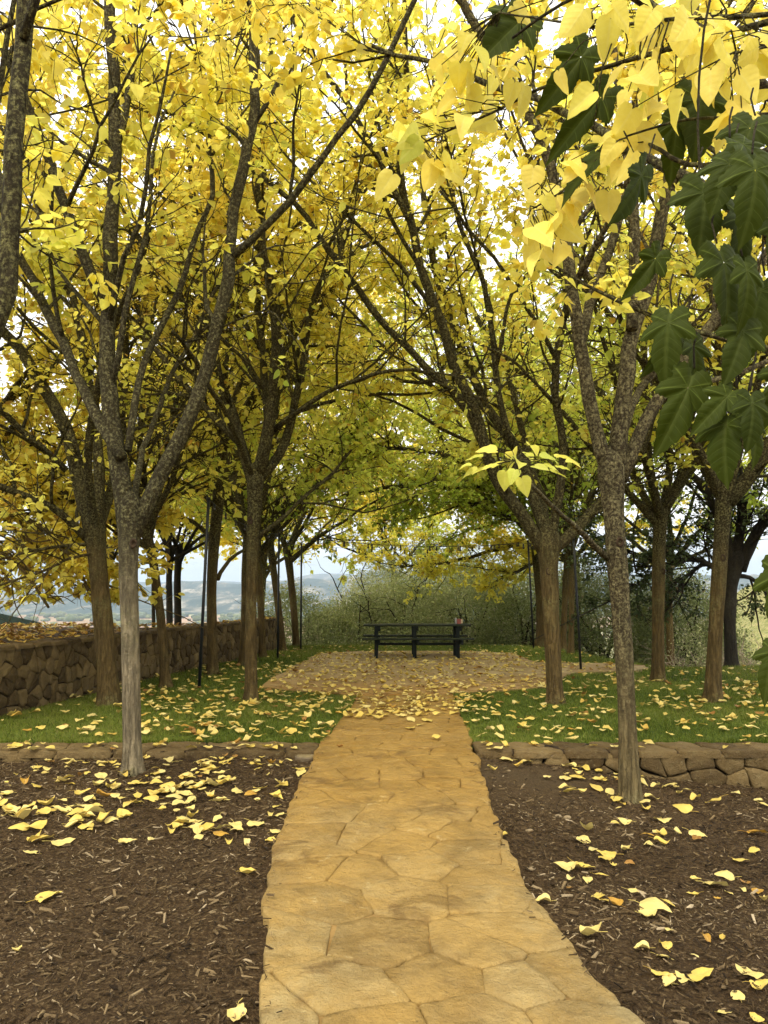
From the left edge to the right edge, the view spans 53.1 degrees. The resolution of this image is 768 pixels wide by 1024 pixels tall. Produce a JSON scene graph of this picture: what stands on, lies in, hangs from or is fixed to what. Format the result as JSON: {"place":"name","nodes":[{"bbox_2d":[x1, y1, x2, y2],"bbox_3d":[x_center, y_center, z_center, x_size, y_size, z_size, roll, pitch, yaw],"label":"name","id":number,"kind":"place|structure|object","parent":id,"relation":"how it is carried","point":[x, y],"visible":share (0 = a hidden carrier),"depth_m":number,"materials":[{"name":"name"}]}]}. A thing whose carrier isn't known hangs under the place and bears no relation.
{"place":"outdoors","nodes":[
{"label":"outdoors","id":0,"kind":"place"},
{"bbox_2d":[18,614,697,752],"bbox_3d":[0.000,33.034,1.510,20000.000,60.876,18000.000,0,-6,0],"label":"ground","id":1,"kind":"structure","parent":0,"point":[87,621],"depth_m":1717.65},
{"bbox_2d":[0,613,40,626],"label":"shed","id":2,"kind":"structure","parent":1,"relation":"on","point":[14,619],"depth_m":19.78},
{"bbox_2d":[0,627,150,641],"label":"raised bed","id":3,"kind":"object","parent":1,"relation":"on","point":[5,639],"visible":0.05,"depth_m":14.21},
{"bbox_2d":[0,224,221,632],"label":"mulberry tree","id":4,"kind":"object","parent":3,"relation":"on","point":[78,569],"visible":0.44,"depth_m":12.41,"materials":[{"name":"yellow plant"}]},
{"bbox_2d":[0,0,269,283],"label":"mulberry tree","id":5,"kind":"object","parent":3,"relation":"on","point":[183,84],"visible":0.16,"depth_m":8.13,"materials":[{"name":"yellow plant"}]},
{"bbox_2d":[101,310,424,609],"bbox_3d":[-4.179,-0.972,28.540,11.727,15.233,15.589,0,-6,0],"label":"mulberry tree","id":6,"kind":"object","parent":1,"relation":"on","point":[227,539],"visible":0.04,"depth_m":28.72,"materials":[{"name":"yellow plant"}]},
{"bbox_2d":[1,573,590,592],"bbox_3d":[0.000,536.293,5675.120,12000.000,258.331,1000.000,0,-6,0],"label":"distant ridge","id":7,"kind":"structure","parent":1,"relation":"on","point":[318,576],"depth_m":5829.15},
{"bbox_2d":[235,574,371,645],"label":"bush","id":8,"kind":"object","parent":1,"relation":"on","point":[329,625],"visible":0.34,"depth_m":25.37,"materials":[{"name":"green plant"}]},
{"bbox_2d":[288,584,411,645],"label":"bush","id":9,"kind":"object","parent":1,"relation":"on","point":[358,611],"visible":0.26,"depth_m":26.08,"materials":[{"name":"green plant"}]},
{"bbox_2d":[7,611,707,632],"bbox_3d":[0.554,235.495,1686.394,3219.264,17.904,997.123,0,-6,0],"label":"woods","id":10,"kind":"object","parent":1,"relation":"on","point":[68,617],"visible":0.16,"depth_m":1745.07,"materials":[{"name":"plant"}]},
{"bbox_2d":[315,541,435,640],"bbox_3d":[-0.178,3.920,30.507,6.219,5.596,5.508,-2,-7,21],"label":"bush","id":11,"kind":"object","parent":1,"relation":"on","point":[361,581],"visible":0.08,"depth_m":30.25,"materials":[{"name":"green plant"}]},
{"bbox_2d":[271,387,483,591],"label":"mulberry tree","id":12,"kind":"object","parent":1,"relation":"on","point":[432,524],"visible":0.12,"depth_m":31.80,"materials":[{"name":"yellow plant"}]},
{"bbox_2d":[343,563,479,646],"bbox_3d":[1.107,3.809,27.183,5.911,4.370,5.129,-4,-7,31],"label":"bush","id":13,"kind":"object","parent":1,"relation":"on","point":[402,588],"visible":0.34,"depth_m":26.52,"materials":[{"name":"green plant"}]},
{"bbox_2d":[376,520,488,644],"bbox_3d":[1.770,3.393,31.499,7.582,6.876,5.707,0,-6,0],"label":"bush","id":14,"kind":"object","parent":1,"relation":"on","point":[424,554],"visible":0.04,"depth_m":31.21,"materials":[{"name":"green plant"}]},
{"bbox_2d":[395,536,535,645],"bbox_3d":[3.135,3.407,27.237,6.282,5.212,5.479,0,-6,0],"label":"bush","id":15,"kind":"object","parent":1,"relation":"on","point":[458,591],"visible":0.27,"depth_m":26.60,"materials":[{"name":"green plant"}]},
{"bbox_2d":[339,478,706,651],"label":"mulberry tree","id":16,"kind":"object","parent":1,"relation":"on","point":[429,570],"visible":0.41,"depth_m":24.11,"materials":[{"name":"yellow plant"}]},
{"bbox_2d":[444,525,604,652],"bbox_3d":[5.484,3.102,30.828,8.115,7.288,5.806,0,-6,0],"label":"bush","id":17,"kind":"object","parent":1,"relation":"on","point":[512,586],"visible":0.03,"depth_m":30.39,"materials":[{"name":"green plant"}]},
{"bbox_2d":[462,547,609,652],"bbox_3d":[5.029,3.354,26.427,5.752,4.864,5.100,0,-6,0],"label":"bush","id":18,"kind":"object","parent":1,"relation":"on","point":[509,599],"visible":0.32,"depth_m":25.52,"materials":[{"name":"green plant"}]},
{"bbox_2d":[429,279,767,666],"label":"mulberry tree","id":19,"kind":"object","parent":1,"relation":"on","point":[669,634],"visible":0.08,"depth_m":21.09,"materials":[{"name":"yellow plant"}]},
{"bbox_2d":[531,545,699,665],"bbox_3d":[7.002,3.057,24.204,6.119,4.366,5.005,0,-6,0],"label":"bush","id":20,"kind":"object","parent":1,"relation":"on","point":[599,643],"visible":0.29,"depth_m":23.53,"materials":[{"name":"green plant"}]},
{"bbox_2d":[608,552,760,666],"bbox_3d":[9.172,3.053,23.294,4.974,4.021,4.328,2,-6,-19],"label":"bush","id":21,"kind":"object","parent":1,"relation":"on","point":[700,620],"visible":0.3,"depth_m":22.52,"materials":[{"name":"green plant"}]},
{"bbox_2d":[634,618,746,666],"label":"bush","id":22,"kind":"object","parent":1,"relation":"on","point":[674,663],"visible":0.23,"depth_m":20.16,"materials":[{"name":"green plant"}]},
{"bbox_2d":[701,631,762,665],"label":"bush","id":23,"kind":"object","parent":1,"relation":"on","point":[743,656],"visible":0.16,"depth_m":21.10,"materials":[{"name":"green plant"}]},
{"bbox_2d":[0,570,758,614],"bbox_3d":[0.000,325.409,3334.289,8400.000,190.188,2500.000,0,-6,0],"label":"hills","id":24,"kind":"structure","parent":0,"point":[228,595],"depth_m":2952.99,"materials":[{"name":"grey"}]},
{"bbox_2d":[0,752,767,1023],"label":"mulch ground","id":25,"kind":"structure","parent":0,"point":[520,777],"depth_m":4.19,"materials":[{"name":"wood"}]},
{"bbox_2d":[2,805,20,813],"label":"fallen leaf","id":26,"kind":"object","parent":25,"relation":"on","point":[4,808],"visible":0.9,"depth_m":5.59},
{"bbox_2d":[8,822,28,830],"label":"fallen leaf","id":27,"kind":"object","parent":25,"relation":"on","point":[21,826],"visible":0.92,"depth_m":5.15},
{"bbox_2d":[15,805,37,818],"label":"fallen leaf","id":28,"kind":"object","parent":25,"relation":"on","point":[23,814],"visible":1,"depth_m":5.38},
{"bbox_2d":[25,820,46,828],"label":"fallen leaf","id":29,"kind":"object","parent":25,"relation":"on","point":[40,824],"visible":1,"depth_m":5.20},
{"bbox_2d":[28,891,61,902],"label":"fallen leaf","id":30,"kind":"object","parent":25,"relation":"on","point":[45,894],"visible":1,"depth_m":4.02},
{"bbox_2d":[53,805,72,812],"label":"fallen leaf","id":31,"kind":"object","parent":25,"relation":"on","point":[63,810],"visible":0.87,"depth_m":5.59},
{"bbox_2d":[51,837,75,845],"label":"fallen leaf","id":32,"kind":"object","parent":25,"relation":"on","point":[62,841],"visible":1,"depth_m":4.85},
{"bbox_2d":[67,807,86,814],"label":"fallen leaf","id":33,"kind":"object","parent":25,"relation":"on","point":[76,810],"visible":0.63,"depth_m":5.47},
{"bbox_2d":[0,0,158,339],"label":"mulberry tree","id":34,"kind":"object","parent":25,"relation":"on","point":[14,227],"visible":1,"depth_m":4.27,"materials":[{"name":"yellow plant"}]},
{"bbox_2d":[76,804,106,813],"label":"fallen leaf","id":35,"kind":"object","parent":25,"relation":"on","point":[89,807],"visible":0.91,"depth_m":5.47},
{"bbox_2d":[96,810,112,821],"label":"fallen leaf","id":36,"kind":"object","parent":25,"relation":"on","point":[101,816],"visible":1,"depth_m":5.30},
{"bbox_2d":[116,808,132,817],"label":"fallen leaf","id":37,"kind":"object","parent":25,"relation":"on","point":[121,812],"visible":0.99,"depth_m":5.46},
{"bbox_2d":[113,838,135,842],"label":"fallen leaf","id":38,"kind":"object","parent":25,"relation":"on","point":[123,840],"visible":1,"depth_m":4.91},
{"bbox_2d":[143,795,163,801],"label":"fallen leaf","id":39,"kind":"object","parent":25,"relation":"on","point":[152,798],"visible":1,"depth_m":5.91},
{"bbox_2d":[0,741,319,762],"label":"stone edging","id":40,"kind":"object","parent":25,"relation":"on","point":[103,751],"visible":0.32,"depth_m":7.38,"materials":[{"name":"stone"}]},
{"bbox_2d":[192,821,203,833],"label":"fallen leaf","id":41,"kind":"object","parent":25,"relation":"on","point":[197,829],"visible":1,"depth_m":5.08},
{"bbox_2d":[199,822,213,831],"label":"fallen leaf","id":42,"kind":"object","parent":25,"relation":"on","point":[206,826],"visible":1,"depth_m":5.16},
{"bbox_2d":[227,998,246,1021],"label":"fallen leaf","id":43,"kind":"object","parent":25,"relation":"on","point":[238,1011],"visible":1,"depth_m":2.83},
{"bbox_2d":[239,867,254,873],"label":"fallen leaf","id":44,"kind":"object","parent":25,"relation":"on","point":[246,870],"visible":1,"depth_m":4.26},
{"bbox_2d":[244,818,263,825],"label":"fallen leaf","id":45,"kind":"object","parent":25,"relation":"on","point":[252,823],"visible":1,"depth_m":5.20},
{"bbox_2d":[0,0,529,776],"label":"mulberry tree","id":46,"kind":"object","parent":25,"relation":"on","point":[132,514],"visible":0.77,"depth_m":7.40,"materials":[{"name":"yellow plant"}]},
{"bbox_2d":[295,754,313,761],"bbox_3d":[-0.738,2.354,7.328,0.224,0.086,0.224,0,-6,0],"label":"valve cover","id":47,"kind":"object","parent":25,"relation":"in","point":[305,757],"visible":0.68,"depth_m":7.25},
{"bbox_2d":[106,0,767,351],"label":"mulberry tree","id":48,"kind":"object","parent":25,"relation":"on","point":[344,47],"visible":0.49,"depth_m":6.00,"materials":[{"name":"yellow plant"}]},
{"bbox_2d":[536,893,556,901],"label":"fallen leaf","id":49,"kind":"object","parent":25,"relation":"on","point":[545,896],"visible":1,"depth_m":3.91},
{"bbox_2d":[553,861,583,870],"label":"fallen leaf","id":50,"kind":"object","parent":25,"relation":"on","point":[565,865],"visible":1,"depth_m":4.47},
{"bbox_2d":[375,0,767,276],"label":"mulberry tree","id":51,"kind":"object","parent":25,"relation":"on","point":[679,24],"visible":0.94,"depth_m":2.46,"materials":[{"name":"yellow plant"}]},
{"bbox_2d":[579,922,607,935],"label":"fallen leaf","id":52,"kind":"object","parent":25,"relation":"on","point":[587,931],"visible":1,"depth_m":3.49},
{"bbox_2d":[420,0,767,804],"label":"mulberry tree","id":53,"kind":"object","parent":25,"relation":"on","point":[616,458],"visible":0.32,"depth_m":6.70,"materials":[{"name":"yellow plant"}]},
{"bbox_2d":[597,850,615,858],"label":"fallen leaf","id":54,"kind":"object","parent":25,"relation":"on","point":[609,854],"visible":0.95,"depth_m":4.83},
{"bbox_2d":[608,897,623,906],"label":"fallen leaf","id":55,"kind":"object","parent":25,"relation":"on","point":[616,901],"visible":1,"depth_m":3.97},
{"bbox_2d":[472,741,767,789],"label":"stone wall","id":56,"kind":"structure","parent":25,"relation":"on","point":[715,763],"depth_m":7.35,"materials":[{"name":"stone"}]},
{"bbox_2d":[479,0,767,707],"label":"fig tree","id":57,"kind":"object","parent":25,"relation":"on","point":[738,284],"visible":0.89,"depth_m":1.58,"materials":[{"name":"green plant"}]},
{"bbox_2d":[634,940,649,948],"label":"fallen leaf","id":58,"kind":"object","parent":25,"relation":"on","point":[643,943],"visible":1,"depth_m":3.45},
{"bbox_2d":[635,909,656,916],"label":"fallen leaf","id":59,"kind":"object","parent":25,"relation":"on","point":[648,912],"visible":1,"depth_m":3.84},
{"bbox_2d":[628,897,671,911],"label":"fallen leaf","id":60,"kind":"object","parent":25,"relation":"on","point":[652,903],"visible":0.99,"depth_m":3.90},
{"bbox_2d":[659,939,672,950],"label":"fallen leaf","id":61,"kind":"object","parent":25,"relation":"on","point":[667,944],"visible":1,"depth_m":3.46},
{"bbox_2d":[663,977,676,985],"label":"fallen leaf","id":62,"kind":"object","parent":25,"relation":"on","point":[667,981],"visible":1,"depth_m":3.13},
{"bbox_2d":[675,970,693,982],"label":"fallen leaf","id":63,"kind":"object","parent":25,"relation":"on","point":[683,977],"visible":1,"depth_m":3.19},
{"bbox_2d":[673,804,697,812],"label":"fallen leaf","id":64,"kind":"object","parent":25,"relation":"on","point":[685,808],"visible":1,"depth_m":6.17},
{"bbox_2d":[682,827,706,836],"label":"fallen leaf","id":65,"kind":"object","parent":25,"relation":"on","point":[696,833],"visible":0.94,"depth_m":5.45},
{"bbox_2d":[701,881,728,885],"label":"fallen leaf","id":66,"kind":"object","parent":25,"relation":"on","point":[724,883],"visible":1,"depth_m":4.41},
{"bbox_2d":[715,870,741,879],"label":"fallen leaf","id":67,"kind":"object","parent":25,"relation":"on","point":[727,874],"visible":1,"depth_m":4.60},
{"bbox_2d":[730,990,744,1001],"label":"fallen leaf","id":68,"kind":"object","parent":25,"relation":"on","point":[739,995],"visible":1,"depth_m":3.10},
{"bbox_2d":[735,964,763,979],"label":"fallen leaf","id":69,"kind":"object","parent":25,"relation":"on","point":[754,974],"visible":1,"depth_m":3.29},
{"bbox_2d":[744,979,767,988],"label":"fallen leaf","id":70,"kind":"object","parent":25,"relation":"on","point":[763,982],"visible":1,"depth_m":3.21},
{"bbox_2d":[749,1012,766,1023],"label":"fallen leaf","id":71,"kind":"object","parent":25,"relation":"on","point":[756,1017],"visible":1,"depth_m":2.95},
{"bbox_2d":[0,0,767,589],"label":"sky","id":72,"kind":"structure","parent":0,"point":[192,571],"materials":[{"name":"white"}]},
{"bbox_2d":[0,648,767,747],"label":"lawn","id":73,"kind":"structure","parent":0,"point":[196,677],"depth_m":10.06,"materials":[{"name":"plant"}]},
{"bbox_2d":[0,282,225,583],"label":"mulberry tree","id":74,"kind":"object","parent":73,"relation":"on","point":[115,554],"visible":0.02,"depth_m":20.46,"materials":[{"name":"yellow plant"}]},
{"bbox_2d":[0,79,228,707],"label":"mulberry tree","id":75,"kind":"object","parent":73,"relation":"on","point":[94,500],"visible":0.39,"depth_m":10.61,"materials":[{"name":"yellow plant"}]},
{"bbox_2d":[0,617,283,716],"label":"tall stone wall","id":76,"kind":"structure","parent":73,"relation":"on","point":[37,673],"depth_m":11.30,"materials":[{"name":"stone"}]},
{"bbox_2d":[0,25,309,687],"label":"mulberry tree","id":77,"kind":"object","parent":73,"relation":"on","point":[147,536],"visible":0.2,"depth_m":12.53,"materials":[{"name":"yellow plant"}]},
{"bbox_2d":[84,475,232,626],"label":"mulberry tree","id":78,"kind":"object","parent":73,"relation":"on","point":[153,607],"visible":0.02,"depth_m":26.74,"materials":[{"name":"yellow plant"}]},
{"bbox_2d":[86,409,287,625],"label":"mulberry tree","id":79,"kind":"object","parent":73,"relation":"on","point":[185,546],"visible":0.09,"depth_m":24.41,"materials":[{"name":"yellow plant"}]},
{"bbox_2d":[0,51,381,675],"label":"mulberry tree","id":80,"kind":"object","parent":73,"relation":"on","point":[213,578],"visible":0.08,"depth_m":14.45,"materials":[{"name":"yellow plant"}]},
{"bbox_2d":[198,494,210,687],"bbox_3d":[-2.921,1.311,12.496,0.142,3.241,0.068,0,-6,0],"label":"light pole","id":81,"kind":"object","parent":73,"relation":"on","point":[204,591],"visible":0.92,"depth_m":12.48,"materials":[{"name":"metal"}]},
{"bbox_2d":[210,500,276,538],"bbox_3d":[-2.664,0.247,15.273,0.051,0.364,5.318,-1,-6,5],"label":"string light","id":82,"kind":"object","parent":81,"relation":"hanging from","point":[225,517],"visible":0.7,"depth_m":14.25,"materials":[{"name":"black paint"}]},
{"bbox_2d":[113,392,313,624],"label":"mulberry tree","id":83,"kind":"object","parent":73,"relation":"on","point":[171,549],"visible":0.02,"depth_m":23.87,"materials":[{"name":"yellow plant"}]},
{"bbox_2d":[31,148,428,665],"bbox_3d":[-2.817,-1.927,16.374,8.856,10.550,9.480,3,-7,-23],"label":"mulberry tree","id":84,"kind":"object","parent":73,"relation":"on","point":[245,422],"visible":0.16,"depth_m":16.28,"materials":[{"name":"yellow plant"}]},
{"bbox_2d":[115,271,422,658],"bbox_3d":[-3.278,-1.887,18.506,8.573,10.934,6.546,0,-6,0],"label":"mulberry tree","id":85,"kind":"object","parent":73,"relation":"on","point":[265,546],"visible":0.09,"depth_m":18.33,"materials":[{"name":"yellow plant"}]},
{"bbox_2d":[115,243,427,650],"bbox_3d":[-3.155,-1.381,20.804,8.685,10.458,8.668,1,-6,-9],"label":"mulberry tree","id":86,"kind":"object","parent":73,"relation":"on","point":[274,576],"visible":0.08,"depth_m":19.88,"materials":[{"name":"yellow plant"}]},
{"bbox_2d":[277,530,280,658],"bbox_3d":[-2.443,1.950,17.757,0.063,3.084,0.062,6,-8,-43],"label":"light pole","id":87,"kind":"object","parent":73,"relation":"on","point":[278,586],"visible":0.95,"depth_m":17.75,"materials":[{"name":"metal"}]},
{"bbox_2d":[292,536,526,550],"bbox_3d":[0.781,0.812,19.637,7.338,0.369,0.052,3,-7,-28],"label":"string light","id":88,"kind":"object","parent":87,"relation":"hanging from","point":[416,546],"visible":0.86,"depth_m":19.61,"materials":[{"name":"black paint"}]},
{"bbox_2d":[300,541,302,649],"bbox_3d":[-2.241,2.300,20.754,0.066,3.022,0.066,6,-8,-43],"label":"light pole","id":89,"kind":"object","parent":73,"relation":"on","point":[301,544],"visible":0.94,"depth_m":20.74,"materials":[{"name":"metal"}]},
{"bbox_2d":[18,0,609,701],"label":"mulberry tree","id":90,"kind":"object","parent":73,"relation":"on","point":[274,384],"visible":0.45,"depth_m":11.31,"materials":[{"name":"yellow plant"}]},
{"bbox_2d":[194,381,507,646],"bbox_3d":[-1.565,-0.506,21.764,10.551,8.901,8.157,0,-6,0],"label":"mulberry tree","id":91,"kind":"object","parent":73,"relation":"on","point":[287,551],"visible":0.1,"depth_m":21.63,"materials":[{"name":"yellow plant"}]},
{"bbox_2d":[58,0,763,705],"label":"mulberry tree","id":92,"kind":"object","parent":73,"relation":"on","point":[548,540],"visible":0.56,"depth_m":10.61,"materials":[{"name":"yellow plant"}]},
{"bbox_2d":[257,244,700,646],"bbox_3d":[3.732,-2.143,23.239,13.981,12.436,13.867,0,-6,0],"label":"mulberry tree","id":93,"kind":"object","parent":73,"relation":"on","point":[481,500],"visible":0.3,"depth_m":20.43,"materials":[{"name":"yellow plant"}]},
{"bbox_2d":[527,538,533,647],"bbox_3d":[4.050,2.291,21.239,0.160,3.143,0.067,0,-6,0],"label":"light pole","id":94,"kind":"object","parent":73,"relation":"on","point":[530,592],"visible":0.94,"depth_m":21.23,"materials":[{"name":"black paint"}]},
{"bbox_2d":[308,542,520,553],"bbox_3d":[0.881,0.973,21.137,6.268,0.372,0.049,0,-6,-4],"label":"string light","id":95,"kind":"object","parent":94,"relation":"hanging from","point":[404,550],"visible":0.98,"depth_m":21.09,"materials":[{"name":"black paint"}]},
{"bbox_2d":[379,185,708,653],"bbox_3d":[4.729,-2.209,20.142,9.880,11.916,7.364,4,-7,-31],"label":"mulberry tree","id":96,"kind":"object","parent":73,"relation":"on","point":[590,500],"visible":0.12,"depth_m":19.38,"materials":[{"name":"yellow plant"}]},
{"bbox_2d":[338,22,767,681],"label":"mulberry tree","id":97,"kind":"object","parent":73,"relation":"on","point":[656,510],"visible":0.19,"depth_m":13.34,"materials":[{"name":"yellow plant"}]},
{"bbox_2d":[572,538,581,668],"bbox_3d":[3.824,1.839,15.246,0.143,2.773,0.064,0,-6,0],"label":"light pole","id":98,"kind":"object","parent":73,"relation":"on","point":[577,606],"visible":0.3,"depth_m":15.23,"materials":[{"name":"metal"}]},
{"bbox_2d":[283,534,526,550],"bbox_3d":[0.672,0.620,16.637,6.719,0.505,0.052,-2,-7,22],"label":"string light","id":99,"kind":"object","parent":98,"relation":"hanging from","point":[400,549],"visible":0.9,"depth_m":16.72,"materials":[{"name":"black paint"}]},
{"bbox_2d":[422,0,767,703],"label":"mulberry tree","id":100,"kind":"object","parent":73,"relation":"on","point":[726,500],"visible":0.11,"depth_m":10.79,"materials":[{"name":"yellow plant"}]},
{"bbox_2d":[439,214,757,649],"bbox_3d":[5.947,-1.629,21.706,7.302,11.104,12.329,1,-6,-13],"label":"mulberry tree","id":101,"kind":"object","parent":73,"relation":"on","point":[563,634],"visible":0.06,"depth_m":20.75,"materials":[{"name":"yellow plant"}]},
{"bbox_2d":[521,359,767,667],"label":"oak tree","id":102,"kind":"object","parent":73,"relation":"on","point":[740,553],"visible":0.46,"depth_m":16.50,"materials":[{"name":"green plant"}]},
{"bbox_2d":[553,335,767,489],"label":"mulberry tree","id":103,"kind":"object","parent":73,"relation":"on","point":[608,389],"visible":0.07,"depth_m":13.86,"materials":[{"name":"yellow plant"}]},
{"bbox_2d":[570,2,767,389],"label":"mulberry tree","id":104,"kind":"object","parent":73,"relation":"on","point":[700,290],"visible":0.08,"depth_m":10.68,"materials":[{"name":"yellow plant"}]},
{"bbox_2d":[144,643,758,681],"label":"grass","id":105,"kind":"structure","parent":0,"point":[540,656],"depth_m":17.18,"materials":[{"name":"plant"}]},
{"bbox_2d":[259,693,644,1023],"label":"path","id":106,"kind":"structure","parent":0,"point":[396,885],"depth_m":3.74,"materials":[{"name":"stone"}]},
{"bbox_2d":[0,616,767,980],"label":"fallen leaves","id":107,"kind":"object","parent":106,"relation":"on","point":[44,628],"depth_m":10.90,"materials":[{"name":"plant"}]},
{"bbox_2d":[262,651,648,695],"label":"patio","id":108,"kind":"structure","parent":0,"point":[459,676],"depth_m":14.37,"materials":[{"name":"stone"}]},
{"bbox_2d":[362,623,473,657],"bbox_3d":[0.770,3.033,18.178,2.540,0.766,1.650,0,-6,0],"label":"bench","id":109,"kind":"object","parent":108,"relation":"on","point":[456,638],"visible":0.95,"depth_m":17.81,"materials":[{"name":"green paint"}]},
{"bbox_2d":[682,583,767,666],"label":"hillside","id":110,"kind":"structure","parent":0,"point":[763,624],"depth_m":139.30,"materials":[{"name":"plant"}]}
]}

